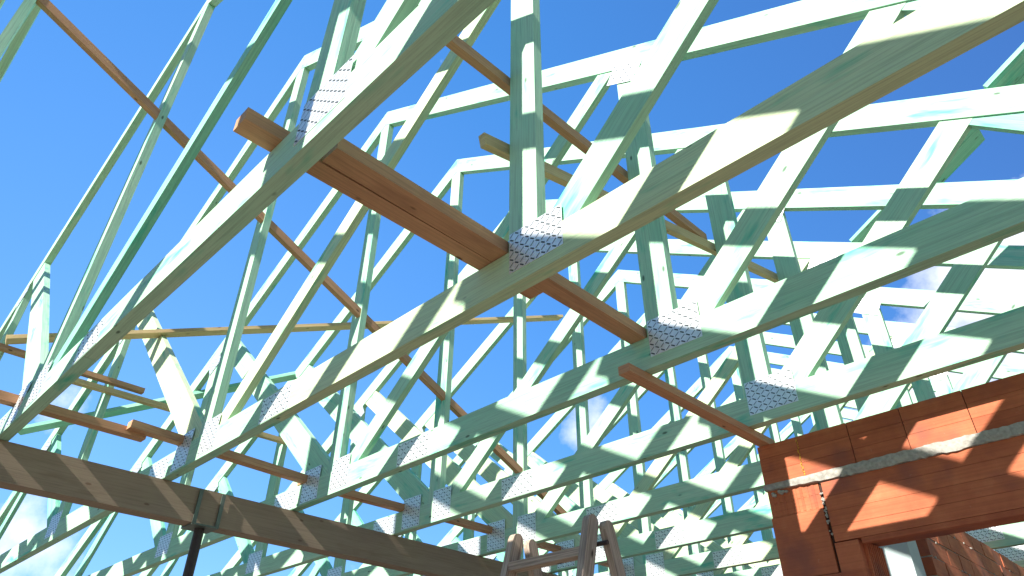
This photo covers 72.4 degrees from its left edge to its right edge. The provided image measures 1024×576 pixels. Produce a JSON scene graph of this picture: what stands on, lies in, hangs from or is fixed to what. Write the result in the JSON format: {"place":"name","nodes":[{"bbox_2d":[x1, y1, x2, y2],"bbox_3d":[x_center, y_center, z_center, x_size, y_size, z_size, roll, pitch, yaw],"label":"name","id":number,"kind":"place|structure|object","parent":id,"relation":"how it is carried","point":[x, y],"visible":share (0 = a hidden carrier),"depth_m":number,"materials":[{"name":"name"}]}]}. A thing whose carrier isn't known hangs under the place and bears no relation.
{"place":"outdoors","nodes":[
{"label":"outdoors","id":0,"kind":"place"},
{"bbox_2d":[0,0,1023,575],"label":"sky","id":1,"kind":"structure","parent":0,"point":[62,116],"materials":[{"name":"blue"}]},
{"bbox_2d":[608,400,856,570],"bbox_3d":[4.489,3.285,10.278,13.906,4.104,0.073,-29,-44,36],"label":"roof truss","id":2,"kind":"object","parent":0,"point":[729,449],"depth_m":11.62,"materials":[{"name":"wood"}]},
{"bbox_2d":[568,368,916,575],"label":"roof truss","id":3,"kind":"object","parent":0,"point":[675,520],"visible":0.06,"depth_m":10.83,"materials":[{"name":"wood"}]},
{"bbox_2d":[703,408,857,565],"bbox_3d":[5.119,3.645,10.807,13.906,4.104,0.063,-29,-44,36],"label":"roof truss","id":4,"kind":"object","parent":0,"point":[787,432],"depth_m":11.97,"materials":[{"name":"wood"}]},
{"bbox_2d":[738,419,849,543],"bbox_3d":[5.748,4.007,11.333,13.906,4.104,0.063,-29,-44,36],"label":"roof truss","id":5,"kind":"object","parent":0,"point":[749,503],"depth_m":12.90,"materials":[{"name":"wood"}]},
{"bbox_2d":[757,372,1023,575],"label":"brick wall","id":6,"kind":"structure","parent":0,"point":[850,498],"depth_m":3.22,"materials":[{"name":"ceramic"}]},
{"bbox_2d":[880,541,925,575],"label":"rendered pier","id":7,"kind":"structure","parent":0,"point":[903,559],"depth_m":4.17,"materials":[{"name":"white paint"}]},
{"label":"floor slab","id":8,"kind":"structure","parent":0,"visible":0},
{"bbox_2d":[181,489,225,575],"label":"steel prop","id":9,"kind":"object","parent":8,"relation":"on","point":[199,529],"visible":0.79,"depth_m":4.39,"materials":[{"name":"black metal"}]},
{"bbox_2d":[0,440,558,575],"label":"support beam","id":10,"kind":"structure","parent":9,"relation":"on","point":[39,472],"depth_m":4.52,"materials":[{"name":"brown wood"}]},
{"bbox_2d":[0,0,40,81],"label":"roof truss","id":11,"kind":"object","parent":10,"relation":"on","point":[14,33],"visible":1,"depth_m":4.52,"materials":[{"name":"wood"}]},
{"bbox_2d":[0,343,144,394],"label":"batten","id":12,"kind":"object","parent":11,"relation":"attached to","point":[14,351],"visible":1,"depth_m":6.24,"materials":[{"name":"brown wood"}]},
{"bbox_2d":[0,0,494,440],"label":"roof truss","id":13,"kind":"object","parent":10,"relation":"on","point":[402,42],"visible":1,"depth_m":2.67,"materials":[{"name":"wood"}]},
{"bbox_2d":[0,390,145,441],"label":"batten","id":14,"kind":"object","parent":13,"relation":"on","point":[72,417],"visible":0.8,"depth_m":4.03,"materials":[{"name":"brown wood"}]},
{"bbox_2d":[233,107,542,298],"bbox_3d":[-0.367,-0.254,2.542,0.082,0.050,1.330,-29,-44,36],"label":"batten","id":15,"kind":"object","parent":13,"relation":"on","point":[258,129],"visible":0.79,"depth_m":2.40,"materials":[{"name":"brown wood"}]},
{"bbox_2d":[0,0,1023,573],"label":"roof truss","id":16,"kind":"object","parent":10,"relation":"on","point":[580,220],"visible":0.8,"depth_m":2.70,"materials":[{"name":"wood"}]},
{"bbox_2d":[18,371,295,434],"bbox_3d":[-3.624,1.186,7.298,2.522,0.883,0.130,6,-35,-8],"label":"brace","id":17,"kind":"object","parent":16,"relation":"attached to","point":[109,412],"visible":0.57,"depth_m":7.16,"materials":[{"name":"wood"}]},
{"bbox_2d":[72,378,285,444],"bbox_3d":[-3.130,1.197,6.701,0.060,0.080,2.151,-29,-44,36],"label":"batten","id":18,"kind":"object","parent":16,"relation":"on","point":[131,397],"visible":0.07,"depth_m":6.38,"materials":[{"name":"brown wood"}]},
{"bbox_2d":[126,419,307,483],"bbox_3d":[-1.836,1.100,4.568,0.070,0.073,1.322,-27,-43,34],"label":"batten","id":19,"kind":"object","parent":16,"relation":"on","point":[155,432],"visible":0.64,"depth_m":4.56,"materials":[{"name":"brown wood"}]},
{"bbox_2d":[5,315,562,344],"bbox_3d":[-1.548,0.372,6.867,5.190,2.038,0.110,21,-39,-28],"label":"brace","id":20,"kind":"object","parent":16,"relation":"attached to","point":[131,334],"visible":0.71,"depth_m":6.21,"materials":[{"name":"brown wood"}]},
{"bbox_2d":[36,0,566,514],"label":"brace","id":21,"kind":"object","parent":16,"relation":"attached to","point":[178,134],"visible":0.67,"depth_m":4.92,"materials":[{"name":"brown wood"}]},
{"bbox_2d":[322,138,646,343],"bbox_3d":[0.011,-0.107,2.761,0.090,0.055,1.705,-29,-44,36],"label":"batten","id":22,"kind":"object","parent":16,"relation":"on","point":[358,165],"visible":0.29,"depth_m":2.54,"materials":[{"name":"brown wood"}]},
{"bbox_2d":[417,5,706,239],"bbox_3d":[0.345,-0.755,3.593,0.040,0.130,2.402,-29,-44,36],"label":"brace","id":23,"kind":"object","parent":16,"relation":"attached to","point":[475,59],"visible":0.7,"depth_m":3.44,"materials":[{"name":"brown wood"}]},
{"bbox_2d":[478,132,778,282],"bbox_3d":[1.218,-0.253,4.316,0.035,1.038,3.835,-29,-44,36],"label":"brace","id":24,"kind":"object","parent":16,"relation":"attached to","point":[493,145],"visible":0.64,"depth_m":3.51,"materials":[{"name":"brown wood"}]},
{"bbox_2d":[55,0,1023,575],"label":"roof truss","id":25,"kind":"object","parent":10,"relation":"on","point":[705,318],"visible":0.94,"depth_m":3.45,"materials":[{"name":"wood"}]},
{"bbox_2d":[618,363,774,446],"bbox_3d":[0.947,0.605,3.432,1.270,0.040,0.060,29,-43,-35],"label":"batten","id":26,"kind":"object","parent":25,"relation":"attached to","point":[653,384],"visible":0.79,"depth_m":3.34,"materials":[{"name":"brown wood"}]},
{"bbox_2d":[139,84,1023,575],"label":"roof truss","id":27,"kind":"object","parent":10,"relation":"on","point":[795,386],"visible":0.78,"depth_m":3.91,"materials":[{"name":"wood"}]},
{"bbox_2d":[297,483,404,511],"bbox_3d":[-1.028,1.619,5.306,1.300,0.048,0.070,29,-43,-35],"label":"batten","id":28,"kind":"object","parent":27,"relation":"attached to","point":[354,495],"visible":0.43,"depth_m":5.26,"materials":[{"name":"brown wood"}]},
{"bbox_2d":[983,42,1023,88],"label":"valley board","id":29,"kind":"object","parent":27,"relation":"on","point":[1009,71],"visible":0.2,"depth_m":3.47,"materials":[{"name":"green wood"}]},
{"bbox_2d":[222,179,1017,575],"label":"roof truss","id":30,"kind":"object","parent":10,"relation":"on","point":[936,317],"visible":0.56,"depth_m":5.07,"materials":[{"name":"wood"}]},
{"bbox_2d":[445,518,607,566],"bbox_3d":[0.706,2.580,6.704,0.070,0.048,3.850,-29,-44,35],"label":"batten","id":31,"kind":"object","parent":30,"relation":"on","point":[477,526],"depth_m":5.86,"materials":[{"name":"brown wood"}]},
{"bbox_2d":[937,129,984,182],"bbox_3d":[2.832,-0.835,4.581,0.490,0.296,0.293,-29,-44,36],"label":"valley board","id":32,"kind":"object","parent":30,"relation":"on","point":[974,139],"visible":0.18,"depth_m":4.59,"materials":[{"name":"green wood"}]},
{"bbox_2d":[288,239,1023,575],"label":"roof truss","id":33,"kind":"object","parent":10,"relation":"on","point":[809,255],"visible":0.34,"depth_m":5.99,"materials":[{"name":"wood"}]},
{"bbox_2d":[849,210,882,242],"bbox_3d":[2.973,-0.492,5.680,0.404,0.246,0.293,-29,-44,36],"label":"valley board","id":34,"kind":"object","parent":33,"relation":"on","point":[860,234],"visible":0.14,"depth_m":5.62,"materials":[{"name":"green wood"}]},
{"bbox_2d":[359,270,1012,575],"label":"roof truss","id":35,"kind":"object","parent":10,"relation":"on","point":[665,563],"visible":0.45,"depth_m":6.53,"materials":[{"name":"wood"}]},
{"bbox_2d":[413,299,1023,575],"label":"roof truss","id":36,"kind":"object","parent":10,"relation":"on","point":[1003,536],"visible":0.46,"depth_m":7.19,"materials":[{"name":"wood"}]},
{"bbox_2d":[484,332,1023,575],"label":"roof truss","id":37,"kind":"object","parent":10,"relation":"on","point":[942,384],"visible":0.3,"depth_m":8.65,"materials":[{"name":"wood"}]},
{"bbox_2d":[500,514,625,575],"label":"step ladder","id":38,"kind":"object","parent":8,"relation":"on","point":[534,562],"visible":1,"depth_m":2.46,"materials":[{"name":"brown wood"}]},
{"bbox_2d":[915,532,1023,575],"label":"side wall","id":39,"kind":"structure","parent":8,"relation":"on","point":[962,554],"depth_m":4.80,"materials":[{"name":"brick"}]},
{"bbox_2d":[538,346,957,574],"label":"roof truss","id":40,"kind":"object","parent":39,"relation":"on","point":[609,480],"visible":0.02,"depth_m":10.08,"materials":[{"name":"wood"}]}
]}

